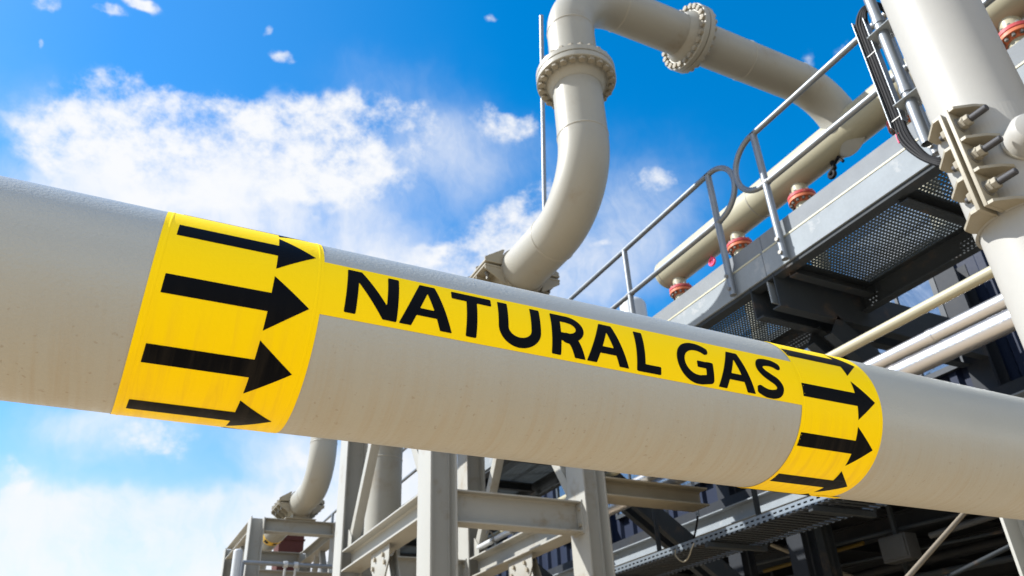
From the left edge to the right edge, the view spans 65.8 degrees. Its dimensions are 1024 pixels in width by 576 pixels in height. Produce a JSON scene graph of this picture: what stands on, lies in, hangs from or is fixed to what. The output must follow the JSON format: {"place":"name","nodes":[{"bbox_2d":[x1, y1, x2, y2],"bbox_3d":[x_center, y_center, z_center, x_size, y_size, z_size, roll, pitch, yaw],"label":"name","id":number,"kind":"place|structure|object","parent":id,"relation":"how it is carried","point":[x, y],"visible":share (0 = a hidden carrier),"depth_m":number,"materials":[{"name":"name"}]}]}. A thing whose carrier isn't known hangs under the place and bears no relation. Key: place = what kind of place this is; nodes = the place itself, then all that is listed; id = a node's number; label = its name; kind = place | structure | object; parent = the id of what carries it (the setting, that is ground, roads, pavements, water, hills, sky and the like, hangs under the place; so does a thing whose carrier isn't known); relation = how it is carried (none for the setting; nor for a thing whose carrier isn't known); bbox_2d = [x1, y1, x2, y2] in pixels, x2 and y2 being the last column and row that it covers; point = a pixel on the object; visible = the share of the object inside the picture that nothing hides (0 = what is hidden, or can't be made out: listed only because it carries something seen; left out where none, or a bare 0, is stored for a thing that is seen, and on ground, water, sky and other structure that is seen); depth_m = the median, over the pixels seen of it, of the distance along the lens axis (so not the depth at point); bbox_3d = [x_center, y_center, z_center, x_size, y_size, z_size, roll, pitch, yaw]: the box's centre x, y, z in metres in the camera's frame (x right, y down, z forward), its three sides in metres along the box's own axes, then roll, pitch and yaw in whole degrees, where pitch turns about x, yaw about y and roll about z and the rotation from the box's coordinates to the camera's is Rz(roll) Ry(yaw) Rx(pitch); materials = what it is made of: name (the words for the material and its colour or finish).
{"place":"outdoors","nodes":[
{"label":"outdoors","id":0,"kind":"place"},
{"bbox_2d":[230,549,242,575],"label":"white standpipe","id":1,"kind":"object","parent":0,"point":[236,562],"visible":1,"depth_m":11.54,"materials":[{"name":"metal"}]},
{"bbox_2d":[240,560,332,575],"bbox_3d":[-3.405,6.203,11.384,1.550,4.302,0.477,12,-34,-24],"label":"railing","id":2,"kind":"object","parent":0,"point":[285,565],"visible":0.9,"depth_m":12.37,"materials":[{"name":"grey metal"}]},
{"bbox_2d":[0,0,959,575],"label":"sky","id":3,"kind":"structure","parent":0,"point":[402,131],"materials":[{"name":"blue"}]},
{"bbox_2d":[999,517,1023,575],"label":"support column","id":4,"kind":"structure","parent":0,"point":[1013,530],"depth_m":3.82,"materials":[{"name":"metal"}]},
{"label":"ground","id":5,"kind":"structure","parent":0,"visible":0},
{"bbox_2d":[220,516,335,575],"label":"pipe rack","id":6,"kind":"object","parent":5,"relation":"on","point":[248,539],"visible":0.69,"depth_m":13.17,"materials":[{"name":"metal"}]},
{"bbox_2d":[271,491,324,520],"bbox_3d":[-3.619,3.730,13.372,0.756,0.502,0.640,12,-34,-24],"label":"pipe clamp","id":7,"kind":"object","parent":6,"relation":"on","point":[280,508],"visible":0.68,"depth_m":13.13,"materials":[{"name":"metal"}]},
{"bbox_2d":[271,535,304,570],"bbox_3d":[-5.299,8.733,17.792,0.640,6.580,0.640,12,-34,-24],"label":"red stack","id":8,"kind":"object","parent":5,"relation":"on","point":[288,543],"visible":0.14,"depth_m":18.98,"materials":[{"name":"metal"}]},
{"bbox_2d":[260,437,337,568],"bbox_3d":[-3.122,4.946,13.068,3.414,8.145,6.436,43,-53,-51],"label":"gooseneck pipe","id":9,"kind":"object","parent":5,"relation":"on","point":[308,496],"visible":0.18,"depth_m":12.42,"materials":[{"name":"metal"}]},
{"bbox_2d":[263,535,280,545],"bbox_3d":[-4.447,4.569,14.778,0.434,0.434,0.250,12,-34,-24],"label":"label band","id":10,"kind":"object","parent":9,"relation":"attached to","point":[266,541],"visible":0.33,"depth_m":14.64,"materials":[{"name":"yellow plastic"}]},
{"bbox_2d":[0,175,1023,519],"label":"gas pipe","id":11,"kind":"object","parent":5,"relation":"on","point":[116,307],"visible":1,"depth_m":1.11,"materials":[{"name":"metal"}]},
{"bbox_2d":[332,441,709,575],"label":"pipe rack","id":12,"kind":"object","parent":5,"relation":"on","point":[443,520],"visible":0.55,"depth_m":6.74,"materials":[{"name":"metal"}]},
{"bbox_2d":[476,531,515,549],"bbox_3d":[0.037,2.292,7.590,0.144,0.166,1.850,12,-34,-24],"label":"clipped tube","id":13,"kind":"object","parent":12,"relation":"attached to","point":[494,539],"visible":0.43,"depth_m":7.98,"materials":[{"name":"white paint"}]},
{"bbox_2d":[469,250,559,294],"bbox_3d":[-0.032,0.001,7.323,0.756,0.502,0.640,12,-34,-24],"label":"pipe clamp","id":14,"kind":"object","parent":12,"relation":"on","point":[489,268],"visible":0.32,"depth_m":7.05,"materials":[{"name":"metal"}]},
{"bbox_2d":[487,266,993,539],"bbox_3d":[1.562,0.881,5.647,0.062,0.080,14.000,12,-34,-24],"label":"bare pipe","id":15,"kind":"object","parent":12,"relation":"on","point":[941,298],"visible":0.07,"depth_m":4.45,"materials":[{"name":"metal"}]},
{"bbox_2d":[608,309,1015,516],"bbox_3d":[2.158,0.986,5.936,0.138,0.138,14.000,12,-34,-24],"label":"insulated pipe","id":16,"kind":"object","parent":12,"relation":"on","point":[980,334],"visible":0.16,"depth_m":4.89,"materials":[{"name":"metal"}]},
{"bbox_2d":[633,293,1006,480],"bbox_3d":[1.882,0.945,5.798,0.094,0.094,14.000,12,-34,-24],"label":"insulated pipe","id":17,"kind":"object","parent":12,"relation":"on","point":[990,307],"visible":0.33,"depth_m":4.67,"materials":[{"name":"metal"}]},
{"bbox_2d":[364,0,864,555],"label":"gooseneck pipe","id":18,"kind":"object","parent":5,"relation":"on","point":[576,76],"visible":0.76,"depth_m":7.02,"materials":[{"name":"metal"}]},
{"bbox_2d":[495,224,1023,575],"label":"process building","id":19,"kind":"structure","parent":5,"relation":"on","point":[1000,369],"depth_m":8.67,"materials":[{"name":"metal"}]},
{"bbox_2d":[539,14,546,209],"bbox_3d":[0.634,-1.457,15.426,0.090,10.040,1.159,12,-34,-24],"label":"mast","id":20,"kind":"object","parent":19,"relation":"on","point":[543,146],"visible":0.34,"depth_m":16.16,"materials":[{"name":"grey metal"}]},
{"bbox_2d":[556,486,564,498],"bbox_3d":[0.933,3.353,12.336,0.043,1.090,0.850,12,-34,-24],"label":"window","id":21,"kind":"structure","parent":19,"relation":"in","point":[560,492],"depth_m":12.72,"materials":[{"name":"glass"}]},
{"bbox_2d":[616,473,638,519],"bbox_3d":[1.654,2.603,11.120,0.043,1.090,0.850,12,-34,-24],"label":"window","id":22,"kind":"structure","parent":19,"relation":"in","point":[620,515],"depth_m":11.10,"materials":[{"name":"glass"}]},
{"bbox_2d":[620,297,647,315],"bbox_3d":[1.873,0.980,11.626,0.478,1.880,0.478,12,-34,-24],"label":"vent drum","id":23,"kind":"object","parent":19,"relation":"on","point":[640,307],"visible":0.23,"depth_m":11.85,"materials":[{"name":"white paint"}]},
{"bbox_2d":[318,38,1023,575],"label":"access platform","id":24,"kind":"structure","parent":19,"relation":"attached to","point":[796,300],"depth_m":5.77,"materials":[{"name":"metal"}]},
{"bbox_2d":[323,165,737,571],"bbox_3d":[-0.948,2.240,10.648,0.070,1.173,12.063,12,-34,-24],"label":"guardrail","id":25,"kind":"object","parent":24,"relation":"attached to","point":[719,220],"visible":0.38,"depth_m":6.71,"materials":[{"name":"grey metal"}]},
{"bbox_2d":[691,481,699,516],"bbox_3d":[1.937,2.143,8.447,0.035,0.580,0.035,12,-34,-24],"label":"drop conduit","id":26,"kind":"object","parent":24,"relation":"hanging from","point":[697,512],"visible":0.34,"depth_m":8.31,"materials":[{"name":"grey metal"}]},
{"bbox_2d":[615,489,888,575],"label":"cable tray","id":27,"kind":"object","parent":24,"relation":"hanging from","point":[758,534],"visible":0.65,"depth_m":6.44,"materials":[{"name":"grey metal"}]},
{"bbox_2d":[675,543,694,561],"bbox_3d":[1.461,2.252,6.702,0.036,0.134,0.271,12,-34,-24],"label":"rope loop","id":28,"kind":"object","parent":27,"relation":"hanging from","point":[688,555],"visible":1,"depth_m":6.63,"materials":[{"name":"paint"}]},
{"bbox_2d":[733,0,994,260],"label":"guardrail","id":29,"kind":"object","parent":24,"relation":"attached to","point":[766,180],"visible":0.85,"depth_m":5.67,"materials":[{"name":"grey metal"}]},
{"bbox_2d":[680,481,700,485],"bbox_3d":[2.240,1.994,10.132,0.043,1.090,0.850,12,-34,-24],"label":"window","id":30,"kind":"structure","parent":19,"relation":"in","point":[688,483],"depth_m":9.92,"materials":[{"name":"glass"}]},
{"bbox_2d":[763,541,864,572],"bbox_3d":[3.345,3.025,8.870,0.044,0.044,1.500,12,-34,-24],"label":"earth pipe","id":31,"kind":"object","parent":19,"relation":"attached to","point":[839,549],"visible":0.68,"depth_m":8.54,"materials":[{"name":"metal"}]},
{"bbox_2d":[654,0,1023,339],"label":"header pipe","id":32,"kind":"object","parent":19,"relation":"on","point":[750,212],"visible":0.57,"depth_m":9.08,"materials":[{"name":"metal"}]},
{"bbox_2d":[708,256,715,266],"bbox_3d":[2.614,-0.358,10.351,0.034,0.167,0.134,12,-34,-24],"label":"hand wheel","id":33,"kind":"object","parent":32,"relation":"attached to","point":[713,261],"visible":1,"depth_m":10.33,"materials":[{"name":"metal"}]},
{"bbox_2d":[827,156,844,179],"bbox_3d":[3.569,-1.331,8.722,0.066,0.210,0.266,12,-34,-24],"label":"cable gland","id":34,"kind":"object","parent":32,"relation":"attached to","point":[832,173],"visible":1,"depth_m":8.73,"materials":[{"name":"black metal"}]},
{"bbox_2d":[756,513,967,564],"bbox_3d":[4.089,2.191,7.522,0.036,0.086,7.455,17,-36,-30],"label":"ceiling conduit","id":35,"kind":"object","parent":19,"relation":"attached to","point":[930,521],"visible":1,"depth_m":7.97,"materials":[{"name":"grey metal"}]},
{"bbox_2d":[788,530,1004,575],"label":"ceiling conduit","id":36,"kind":"object","parent":19,"relation":"attached to","point":[941,544],"visible":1,"depth_m":7.66,"materials":[{"name":"grey metal"}]},
{"bbox_2d":[878,505,921,564],"bbox_3d":[3.769,2.310,7.865,0.185,0.780,0.320,12,-34,-24],"label":"junction box","id":37,"kind":"object","parent":19,"relation":"hanging from","point":[896,547],"visible":0.96,"depth_m":7.67,"materials":[{"name":"grey metal"}]},
{"bbox_2d":[902,562,908,574],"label":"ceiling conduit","id":38,"kind":"object","parent":19,"relation":"attached to","point":[905,567],"depth_m":9.10,"materials":[{"name":"grey metal"}]},
{"bbox_2d":[849,534,1008,575],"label":"service pipe","id":39,"kind":"object","parent":19,"relation":"attached to","point":[988,543],"depth_m":8.88,"materials":[{"name":"metal"}]},
{"bbox_2d":[905,513,966,575],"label":"tie rod","id":40,"kind":"object","parent":19,"relation":"attached to","point":[934,547],"depth_m":4.46,"materials":[{"name":"paint"}]},
{"bbox_2d":[928,515,998,538],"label":"steel beam","id":41,"kind":"structure","parent":19,"relation":"attached to","point":[963,525],"depth_m":7.06,"materials":[{"name":"grey metal"}]},
{"bbox_2d":[810,499,842,575],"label":"undercroft post","id":42,"kind":"object","parent":5,"relation":"on","point":[828,552],"visible":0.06,"depth_m":8.31,"materials":[{"name":"grey metal"}]},
{"bbox_2d":[770,543,852,575],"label":"diagonal brace","id":43,"kind":"object","parent":42,"relation":"attached to","point":[780,548],"visible":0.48,"depth_m":8.89,"materials":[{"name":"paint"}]},
{"bbox_2d":[944,544,1009,575],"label":"diagonal brace","id":44,"kind":"object","parent":42,"relation":"attached to","point":[993,554],"depth_m":6.62,"materials":[{"name":"grey metal"}]},
{"bbox_2d":[880,0,1023,347],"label":"upright pipe","id":45,"kind":"object","parent":5,"relation":"on","point":[954,52],"visible":0.8,"depth_m":3.63,"materials":[{"name":"metal"}]},
{"bbox_2d":[867,19,894,48],"bbox_3d":[2.066,-1.431,4.410,0.142,0.062,0.300,12,-34,-24],"label":"strut bracket","id":46,"kind":"object","parent":45,"relation":"attached to","point":[873,36],"visible":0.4,"depth_m":4.38,"materials":[{"name":"grey metal"}]},
{"bbox_2d":[893,87,922,116],"bbox_3d":[2.089,-0.995,4.155,0.142,0.062,0.300,12,-34,-24],"label":"strut bracket","id":47,"kind":"object","parent":45,"relation":"attached to","point":[899,104],"visible":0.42,"depth_m":4.13,"materials":[{"name":"grey metal"}]},
{"bbox_2d":[851,18,907,128],"bbox_3d":[2.028,-1.205,4.382,0.048,0.800,0.073,12,-34,-24],"label":"cable channel","id":48,"kind":"object","parent":47,"relation":"attached to","point":[887,75],"visible":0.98,"depth_m":4.34,"materials":[{"name":"grey metal"}]},
{"bbox_2d":[855,2,940,166],"bbox_3d":[2.119,-1.091,4.199,0.322,1.327,0.093,-25,-37,32],"label":"cable bundle","id":49,"kind":"object","parent":48,"relation":"attached to","point":[908,142],"visible":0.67,"depth_m":4.28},
{"bbox_2d":[863,0,932,147],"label":"conduit","id":50,"kind":"object","parent":47,"relation":"attached to","point":[912,106],"visible":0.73,"depth_m":4.20,"materials":[{"name":"grey metal"}]},
{"bbox_2d":[928,100,1023,249],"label":"pipe collar","id":51,"kind":"object","parent":45,"relation":"attached to","point":[981,168],"visible":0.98,"depth_m":3.37,"materials":[{"name":"paint"}]},
{"bbox_3d":[3.023,4.860,9.193,0.160,3.830,0.160,12,-34,-24],"label":"undercroft post","id":52,"kind":"object","parent":5,"relation":"on","visible":0},
{"bbox_2d":[913,554,1014,575],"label":"service pipe","id":53,"kind":"object","parent":52,"relation":"attached to","point":[989,562],"visible":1,"depth_m":7.49,"materials":[{"name":"grey metal"}]},
{"bbox_3d":[1.713,2.416,8.804,0.035,0.670,0.035,12,-34,-24],"label":"drop conduit","id":54,"kind":"object","parent":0,"visible":0},
{"bbox_2d":[691,516,698,543],"bbox_3d":[1.843,2.631,8.420,0.022,0.310,0.520,12,-34,-24],"label":"slack cable","id":55,"kind":"object","parent":54,"relation":"hanging from","point":[696,525],"visible":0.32,"depth_m":8.29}
]}

